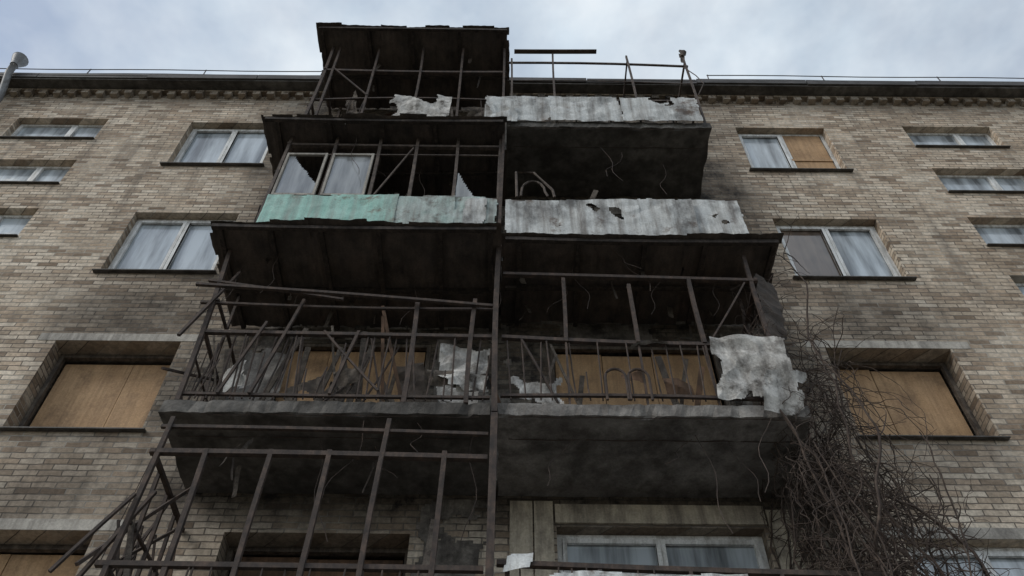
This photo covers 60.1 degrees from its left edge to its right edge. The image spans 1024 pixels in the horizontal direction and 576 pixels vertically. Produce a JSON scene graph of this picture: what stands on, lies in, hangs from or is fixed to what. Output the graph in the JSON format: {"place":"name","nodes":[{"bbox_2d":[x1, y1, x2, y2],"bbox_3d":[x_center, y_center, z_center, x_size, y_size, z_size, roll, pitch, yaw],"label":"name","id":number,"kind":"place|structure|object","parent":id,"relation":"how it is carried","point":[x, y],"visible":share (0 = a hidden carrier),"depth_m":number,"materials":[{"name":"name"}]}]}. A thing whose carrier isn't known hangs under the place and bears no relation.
{"place":"outdoors","nodes":[
{"label":"outdoors","id":0,"kind":"place"},
{"bbox_2d":[0,94,1023,575],"bbox_3d":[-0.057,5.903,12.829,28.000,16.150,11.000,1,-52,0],"label":"brick walls","id":1,"kind":"structure","parent":0,"point":[102,196],"depth_m":11.17,"materials":[{"name":"beige brick"}]},
{"bbox_2d":[0,52,28,102],"bbox_3d":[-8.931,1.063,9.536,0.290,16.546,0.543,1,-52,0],"label":"drain pipe","id":2,"kind":"object","parent":1,"relation":"attached to","point":[19,59],"visible":1,"depth_m":15.65,"materials":[{"name":"grey metal"}]},
{"bbox_2d":[48,416,487,575],"bbox_3d":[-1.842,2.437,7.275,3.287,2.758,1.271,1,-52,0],"label":"balcony","id":3,"kind":"structure","parent":1,"relation":"attached to","point":[126,563],"depth_m":7.42,"materials":[{"name":"metal"}]},
{"bbox_2d":[158,217,501,495],"bbox_3d":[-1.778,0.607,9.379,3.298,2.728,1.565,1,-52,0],"label":"balcony","id":4,"kind":"structure","parent":1,"relation":"attached to","point":[338,273],"depth_m":8.96,"materials":[{"name":"concrete"}]},
{"bbox_2d":[254,113,506,314],"bbox_3d":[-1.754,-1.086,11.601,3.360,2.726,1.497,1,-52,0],"label":"balcony","id":5,"kind":"structure","parent":1,"relation":"attached to","point":[317,172],"depth_m":12.06,"materials":[{"name":"metal"}]},
{"bbox_2d":[100,135,771,559],"bbox_3d":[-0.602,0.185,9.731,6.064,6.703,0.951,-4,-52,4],"label":"hanging cables","id":6,"kind":"object","parent":5,"relation":"hanging from","point":[472,437],"visible":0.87,"depth_m":8.05,"materials":[{"name":"metal"}]},
{"bbox_2d":[304,22,509,136],"bbox_3d":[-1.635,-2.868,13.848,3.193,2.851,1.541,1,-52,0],"label":"balcony","id":7,"kind":"structure","parent":1,"relation":"attached to","point":[435,70],"depth_m":14.72,"materials":[{"name":"metal"}]},
{"bbox_2d":[228,371,658,575],"bbox_3d":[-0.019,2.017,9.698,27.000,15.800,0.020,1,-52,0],"label":"dark interior","id":8,"kind":"object","parent":1,"relation":"attached to","point":[403,560],"depth_m":8.79,"materials":[{"name":"black"}]},
{"bbox_2d":[0,136,973,575],"bbox_3d":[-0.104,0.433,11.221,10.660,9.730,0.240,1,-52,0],"label":"plywood boards","id":9,"kind":"object","parent":1,"relation":"attached to","point":[100,396],"visible":0.32,"depth_m":10.26,"materials":[{"name":"brown wood"}]},
{"bbox_2d":[256,120,752,575],"bbox_3d":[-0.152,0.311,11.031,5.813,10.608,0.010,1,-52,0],"label":"scorched plaster","id":10,"kind":"object","parent":1,"relation":"attached to","point":[458,552],"visible":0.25,"depth_m":9.82,"materials":[{"name":"black paint"}]},
{"bbox_2d":[0,124,1023,575],"bbox_3d":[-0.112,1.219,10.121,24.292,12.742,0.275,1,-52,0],"label":"window frames","id":11,"kind":"structure","parent":1,"relation":"attached to","point":[660,542],"depth_m":10.56,"materials":[{"name":"white wood"}]},
{"bbox_2d":[0,128,1023,575],"bbox_3d":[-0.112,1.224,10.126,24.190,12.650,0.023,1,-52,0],"label":"window glass","id":12,"kind":"object","parent":11,"relation":"in","point":[810,252],"visible":0.52,"depth_m":12.49,"materials":[{"name":"glass"}]},
{"bbox_2d":[0,77,1023,97],"bbox_3d":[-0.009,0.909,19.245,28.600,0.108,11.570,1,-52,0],"label":"roof slab","id":13,"kind":"structure","parent":1,"relation":"on","point":[533,87],"depth_m":15.69,"materials":[{"name":"grey concrete"}]},
{"bbox_2d":[0,72,1023,86],"bbox_3d":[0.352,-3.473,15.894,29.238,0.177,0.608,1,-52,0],"label":"roof flashing","id":14,"kind":"object","parent":13,"relation":"attached to","point":[687,81],"visible":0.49,"depth_m":15.69,"materials":[{"name":"grey metal"}]},
{"bbox_2d":[0,68,1023,80],"bbox_3d":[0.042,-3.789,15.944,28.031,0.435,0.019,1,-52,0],"label":"roof guard rail","id":15,"kind":"object","parent":13,"relation":"on","point":[321,73],"visible":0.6,"depth_m":16.08,"materials":[{"name":"grey metal"}]},
{"bbox_2d":[0,333,1023,538],"bbox_3d":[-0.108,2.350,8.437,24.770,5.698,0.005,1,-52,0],"label":"lintels","id":16,"kind":"object","parent":1,"relation":"attached to","point":[111,525],"visible":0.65,"depth_m":10.58,"materials":[{"name":"concrete"}]},
{"bbox_2d":[0,136,1023,440],"bbox_3d":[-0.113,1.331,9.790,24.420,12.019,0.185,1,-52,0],"label":"window sills","id":17,"kind":"structure","parent":1,"relation":"attached to","point":[896,278],"depth_m":11.63,"materials":[{"name":"grey metal"}]},
{"bbox_2d":[4,88,1023,106],"bbox_3d":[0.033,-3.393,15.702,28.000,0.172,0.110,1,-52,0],"label":"brick dentils","id":18,"kind":"object","parent":1,"relation":"attached to","point":[710,99],"visible":0.69,"depth_m":15.68,"materials":[{"name":"brown brick"}]},
{"bbox_2d":[484,49,711,197],"bbox_3d":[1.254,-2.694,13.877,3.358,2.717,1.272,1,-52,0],"label":"balcony","id":19,"kind":"structure","parent":1,"relation":"attached to","point":[566,158],"depth_m":12.84,"materials":[{"name":"concrete"}]},
{"bbox_2d":[502,171,748,275],"bbox_3d":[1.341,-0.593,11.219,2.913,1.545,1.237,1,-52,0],"label":"balcony","id":20,"kind":"structure","parent":1,"relation":"attached to","point":[648,216],"depth_m":10.62,"materials":[{"name":"metal"}]},
{"bbox_2d":[489,232,810,498],"bbox_3d":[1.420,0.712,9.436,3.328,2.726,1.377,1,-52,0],"label":"balcony","id":21,"kind":"structure","parent":1,"relation":"attached to","point":[630,450],"depth_m":8.69,"materials":[{"name":"concrete"}]},
{"bbox_2d":[509,501,804,575],"bbox_3d":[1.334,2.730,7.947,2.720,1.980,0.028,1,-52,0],"label":"plaster panels","id":22,"kind":"object","parent":1,"relation":"attached to","point":[521,529],"visible":0.9,"depth_m":8.56,"materials":[{"name":"beige paint"}]},
{"bbox_2d":[496,553,881,575],"bbox_3d":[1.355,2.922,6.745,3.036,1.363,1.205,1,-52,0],"label":"balcony","id":23,"kind":"structure","parent":1,"relation":"attached to","point":[517,561],"depth_m":6.83,"materials":[{"name":"metal"}]},
{"bbox_2d":[0,0,1023,81],"label":"sky","id":24,"kind":"structure","parent":0,"point":[854,38],"materials":[{"name":"grey"}]},
{"label":"ground","id":25,"kind":"structure","parent":0,"visible":0},
{"bbox_2d":[485,122,505,575],"bbox_3d":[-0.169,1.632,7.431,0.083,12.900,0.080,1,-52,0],"label":"support post","id":26,"kind":"object","parent":25,"relation":"on","point":[489,564],"visible":0.83,"depth_m":7.97,"materials":[{"name":"metal"}]},
{"bbox_2d":[728,208,1023,575],"bbox_3d":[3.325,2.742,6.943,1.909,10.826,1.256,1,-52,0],"label":"climbing vine","id":27,"kind":"object","parent":25,"relation":"on","point":[823,467],"visible":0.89,"depth_m":7.79,"materials":[{"name":"brown plant"}]}
]}

